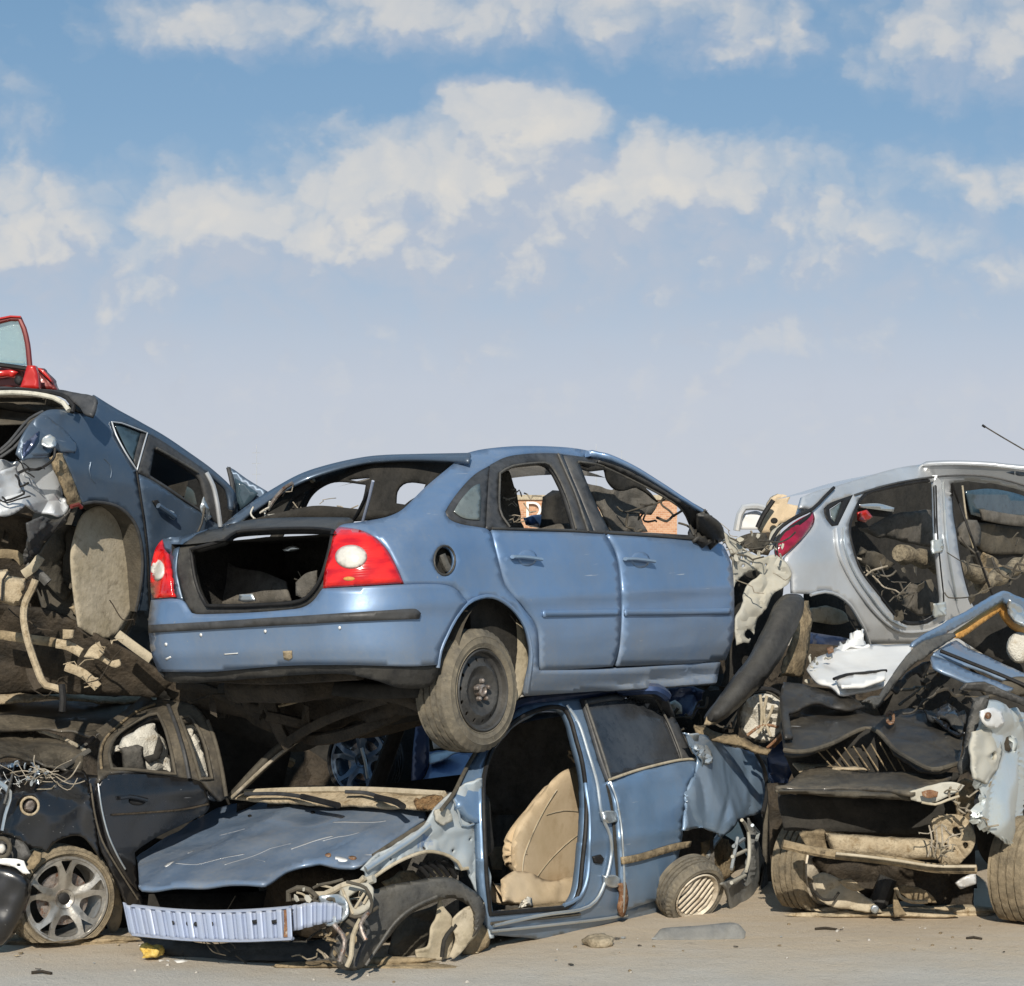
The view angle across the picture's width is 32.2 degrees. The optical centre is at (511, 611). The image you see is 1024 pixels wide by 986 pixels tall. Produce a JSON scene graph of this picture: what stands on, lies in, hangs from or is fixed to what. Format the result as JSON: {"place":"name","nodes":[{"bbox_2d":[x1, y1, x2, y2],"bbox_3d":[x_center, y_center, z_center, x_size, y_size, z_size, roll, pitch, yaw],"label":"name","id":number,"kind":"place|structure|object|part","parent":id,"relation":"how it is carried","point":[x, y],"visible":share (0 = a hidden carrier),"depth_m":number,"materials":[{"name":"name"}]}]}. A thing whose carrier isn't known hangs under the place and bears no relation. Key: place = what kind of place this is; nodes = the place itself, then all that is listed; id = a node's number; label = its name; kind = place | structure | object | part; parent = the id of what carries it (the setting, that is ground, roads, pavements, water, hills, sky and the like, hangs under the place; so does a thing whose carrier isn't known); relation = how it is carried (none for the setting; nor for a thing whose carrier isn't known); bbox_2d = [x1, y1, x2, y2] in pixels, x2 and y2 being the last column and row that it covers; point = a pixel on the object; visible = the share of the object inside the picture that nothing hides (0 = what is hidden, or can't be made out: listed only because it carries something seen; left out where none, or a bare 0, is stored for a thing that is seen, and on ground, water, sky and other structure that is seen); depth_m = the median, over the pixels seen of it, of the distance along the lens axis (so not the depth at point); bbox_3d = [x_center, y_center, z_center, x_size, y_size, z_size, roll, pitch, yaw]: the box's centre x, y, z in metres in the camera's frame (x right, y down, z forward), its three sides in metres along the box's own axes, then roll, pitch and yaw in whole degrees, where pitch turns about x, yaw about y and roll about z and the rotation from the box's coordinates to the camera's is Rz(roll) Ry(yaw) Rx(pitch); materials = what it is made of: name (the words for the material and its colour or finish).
{"place":"outdoors","nodes":[
{"label":"outdoors","id":0,"kind":"place"},
{"bbox_2d":[0,638,1023,985],"bbox_3d":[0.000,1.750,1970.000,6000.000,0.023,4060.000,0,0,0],"label":"ground","id":1,"kind":"structure","parent":0,"point":[888,954],"depth_m":8.90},
{"bbox_2d":[31,970,52,974],"bbox_3d":[-2.263,1.739,8.551,0.105,0.021,0.030,0,0,6],"label":"debris strip","id":2,"kind":"object","parent":1,"relation":"on","point":[41,971],"visible":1,"depth_m":8.55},
{"bbox_2d":[5,934,140,944],"bbox_3d":[-2.411,1.737,9.397,0.947,0.060,0.188,0,0,0],"label":"dirt pile","id":3,"kind":"object","parent":1,"relation":"on","point":[15,939],"visible":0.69,"depth_m":9.35,"materials":[{"name":"brown soil"}]},
{"bbox_2d":[0,693,290,946],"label":"black car","id":4,"kind":"object","parent":1,"relation":"on","point":[76,840],"visible":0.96,"depth_m":9.52,"materials":[{"name":"paint"}]},
{"bbox_2d":[0,386,295,767],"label":"slate hatchback","id":5,"kind":"object","parent":4,"relation":"on","point":[100,499],"visible":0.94,"depth_m":9.86,"materials":[{"name":"blue paint"}]},
{"bbox_2d":[0,315,58,389],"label":"red car","id":6,"kind":"object","parent":5,"relation":"on","point":[15,351],"visible":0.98,"depth_m":9.90,"materials":[{"name":"paint"}]},
{"bbox_3d":[-2.852,-1.441,9.885,0.371,0.402,0.169,0,0,0],"label":"door","id":7,"kind":"part","parent":6,"relation":"part of","materials":[{"name":"red paint"}]},
{"bbox_3d":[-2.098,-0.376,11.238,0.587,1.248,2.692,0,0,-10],"label":"rear door","id":8,"kind":"part","parent":5,"relation":"part of","materials":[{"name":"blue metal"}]},
{"bbox_3d":[-1.594,-0.710,10.715,0.242,0.324,0.030,0,0,0],"label":"open door window","id":9,"kind":"part","parent":5,"relation":"part of","materials":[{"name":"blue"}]},
{"bbox_3d":[-1.926,1.179,9.545,0.628,0.647,0.118,0,0,-33],"label":"front door","id":10,"kind":"part","parent":4,"relation":"part of","materials":[{"name":"black paint"}]},
{"bbox_3d":[-2.083,0.778,9.885,0.725,0.540,0.852,0,0,-33],"label":"window frame","id":11,"kind":"part","parent":4,"relation":"part of","materials":[{"name":"black paint"}]},
{"bbox_3d":[-1.660,0.990,9.779,0.118,0.117,0.039,0,0,-33],"label":"rear door","id":12,"kind":"part","parent":4,"relation":"part of","materials":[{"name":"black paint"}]},
{"bbox_2d":[139,942,164,957],"bbox_3d":[-1.814,1.706,8.935,0.124,0.072,0.119,0,0,0],"label":"sponge","id":13,"kind":"object","parent":1,"relation":"on","point":[148,950],"visible":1,"depth_m":8.92,"materials":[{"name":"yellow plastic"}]},
{"bbox_2d":[159,959,187,962],"bbox_3d":[-1.701,1.756,8.914,0.164,0.018,0.133,0,0,0],"label":"plastic scrap","id":14,"kind":"object","parent":1,"relation":"on","point":[180,960],"visible":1,"depth_m":8.89,"materials":[{"name":"white paint"}]},
{"bbox_2d":[0,660,472,864],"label":"buried wreck","id":15,"kind":"object","parent":1,"relation":"on","point":[309,768],"visible":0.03,"depth_m":12.89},
{"bbox_2d":[310,725,471,786],"bbox_3d":[-1.036,0.994,12.682,2.006,0.689,1.023,0,0,44],"label":"blue car","id":16,"kind":"object","parent":15,"relation":"on","point":[352,762],"visible":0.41,"depth_m":12.45,"materials":[{"name":"paint"}]},
{"bbox_2d":[272,956,457,968],"bbox_3d":[-0.700,1.736,8.778,0.992,0.061,0.173,0,0,0],"label":"dirt pile","id":17,"kind":"object","parent":1,"relation":"on","point":[401,962],"visible":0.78,"depth_m":8.73,"materials":[{"name":"brown soil"}]},
{"bbox_2d":[123,683,770,970],"bbox_3d":[0.040,1.265,10.621,2.388,1.631,5.253,-3,-2,38],"label":"blue sedan","id":18,"kind":"object","parent":1,"relation":"on","point":[564,813],"visible":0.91,"depth_m":9.71,"materials":[{"name":"paint"}]},
{"bbox_2d":[148,446,795,752],"bbox_3d":[-0.244,-0.098,10.849,2.618,1.672,4.440,-2,1,37],"label":"blue sedan","id":19,"kind":"object","parent":18,"relation":"on","point":[445,599],"visible":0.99,"depth_m":9.49,"materials":[{"name":"paint"}]},
{"bbox_3d":[0.157,-0.274,9.745,0.344,1.227,1.112,-2,1,37],"label":"rear door","id":20,"kind":"part","parent":19,"relation":"part of","materials":[{"name":"blue paint"}]},
{"bbox_3d":[0.823,-0.295,10.654,0.374,1.278,1.595,-2,1,37],"label":"front door","id":21,"kind":"part","parent":19,"relation":"part of","materials":[{"name":"blue paint"}]},
{"bbox_3d":[0.456,0.922,11.310,1.435,0.748,0.020,0,0,0],"label":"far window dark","id":22,"kind":"part","parent":18,"relation":"part of","materials":[{"name":"grey glass"}]},
{"bbox_3d":[0.772,1.071,10.389,0.401,1.247,1.058,-3,-2,38],"label":"rear door","id":23,"kind":"part","parent":18,"relation":"part of","materials":[{"name":"blue paint"}]},
{"bbox_2d":[667,674,737,733],"bbox_3d":[1.297,0.711,11.783,0.694,0.597,1.003,0,0,0],"label":"engine scrap","id":24,"kind":"object","parent":18,"relation":"on","point":[691,705],"visible":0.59,"depth_m":11.75,"materials":[{"name":"blue paint"}]},
{"bbox_2d":[693,725,771,755],"bbox_3d":[1.365,0.796,10.951,0.496,0.192,0.092,0,0,-5],"label":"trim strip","id":25,"kind":"object","parent":18,"relation":"on","point":[734,740],"visible":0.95,"depth_m":10.94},
{"bbox_2d":[737,686,781,748],"bbox_3d":[1.590,0.662,11.205,0.425,0.384,0.427,0,0,0],"label":"headlamp","id":26,"kind":"object","parent":25,"relation":"on","point":[758,716],"visible":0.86,"depth_m":11.23,"materials":[{"name":"glass"}]},
{"bbox_2d":[703,594,803,725],"bbox_3d":[1.538,0.290,11.102,0.178,0.806,1.130,0,0,39],"label":"loose bumper","id":27,"kind":"object","parent":18,"relation":"on","point":[751,675],"visible":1,"depth_m":11.06,"materials":[{"name":"grey plastic"}]},
{"bbox_2d":[581,933,613,947],"bbox_3d":[0.450,1.716,9.266,0.168,0.064,0.143,0,0,38],"label":"stone","id":28,"kind":"object","parent":1,"relation":"on","point":[599,940],"visible":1,"depth_m":9.22,"materials":[{"name":"beige stone"}]},
{"bbox_2d":[652,922,745,939],"bbox_3d":[0.987,1.739,9.497,0.532,0.139,0.134,0,0,-9],"label":"sill cover","id":29,"kind":"object","parent":1,"relation":"on","point":[727,930],"visible":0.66,"depth_m":9.47,"materials":[{"name":"grey plastic"}]},
{"bbox_2d":[815,927,836,929],"bbox_3d":[1.719,1.739,9.724,0.124,0.021,0.030,0,0,5],"label":"debris strip","id":30,"kind":"object","parent":1,"relation":"on","point":[823,928],"visible":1,"depth_m":9.72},
{"bbox_2d":[666,644,1023,880],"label":"buried wreck","id":31,"kind":"object","parent":1,"relation":"on","point":[779,770],"visible":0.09,"depth_m":12.54,"materials":[{"name":"blue paint"}]},
{"bbox_2d":[784,904,994,917],"bbox_3d":[2.222,1.737,10.228,1.322,0.082,0.274,0,0,0],"label":"metal strip","id":32,"kind":"object","parent":1,"relation":"on","point":[929,911],"visible":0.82,"depth_m":10.19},
{"bbox_2d":[766,681,1023,921],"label":"dark wreck","id":33,"kind":"object","parent":1,"relation":"on","point":[867,812],"visible":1,"depth_m":10.01,"materials":[{"name":"black paint"}]},
{"bbox_2d":[778,601,812,677],"bbox_3d":[1.896,0.186,11.796,0.069,0.514,0.391,0,0,39],"label":"arch liner","id":34,"kind":"object","parent":33,"relation":"on","point":[794,661],"visible":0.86,"depth_m":11.78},
{"bbox_2d":[805,629,910,695],"bbox_3d":[2.265,0.320,11.593,0.566,0.404,1.635,0,0,24],"label":"white car","id":35,"kind":"object","parent":33,"relation":"on","point":[855,664],"visible":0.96,"depth_m":11.52,"materials":[{"name":"paint"}]},
{"bbox_2d":[769,424,1023,651],"bbox_3d":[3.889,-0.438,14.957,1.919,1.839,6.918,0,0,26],"label":"silver hatchback","id":36,"kind":"object","parent":35,"relation":"on","point":[906,555],"visible":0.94,"depth_m":13.83,"materials":[{"name":"paint"}]},
{"bbox_2d":[722,494,797,559],"bbox_3d":[1.937,-0.647,13.765,0.539,0.553,1.220,0,0,12],"label":"grey car","id":37,"kind":"object","parent":36,"relation":"on","point":[776,510],"visible":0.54,"depth_m":13.93,"materials":[{"name":"silver metal"}]},
{"bbox_3d":[1.916,-0.757,14.300,0.270,0.228,0.059,0,0,0],"label":"window frame","id":38,"kind":"part","parent":37,"relation":"part of","materials":[{"name":"silver metal"}]},
{"bbox_3d":[4.638,-0.992,16.770,0.020,0.328,1.494,3,5,42],"label":"far window","id":39,"kind":"part","parent":36,"relation":"part of","materials":[{"name":"glass"}]},
{"bbox_2d":[861,591,1023,730],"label":"folded bonnet","id":40,"kind":"object","parent":33,"relation":"on","point":[992,631],"visible":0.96,"depth_m":11.21,"materials":[{"name":"blue paint"}]},
{"bbox_2d":[966,936,981,939],"bbox_3d":[2.458,1.739,9.447,0.086,0.021,0.029,0,0,7],"label":"debris strip","id":41,"kind":"object","parent":1,"relation":"on","point":[974,937],"visible":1,"depth_m":9.44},
{"bbox_2d":[0,0,1023,596],"label":"sky","id":42,"kind":"structure","parent":0,"point":[744,251],"materials":[{"name":"blue"}]},
{"bbox_2d":[517,495,676,533],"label":"brick building","id":43,"kind":"structure","parent":0,"point":[534,503],"depth_m":150.00,"materials":[{"name":"orange brick"}]}
]}

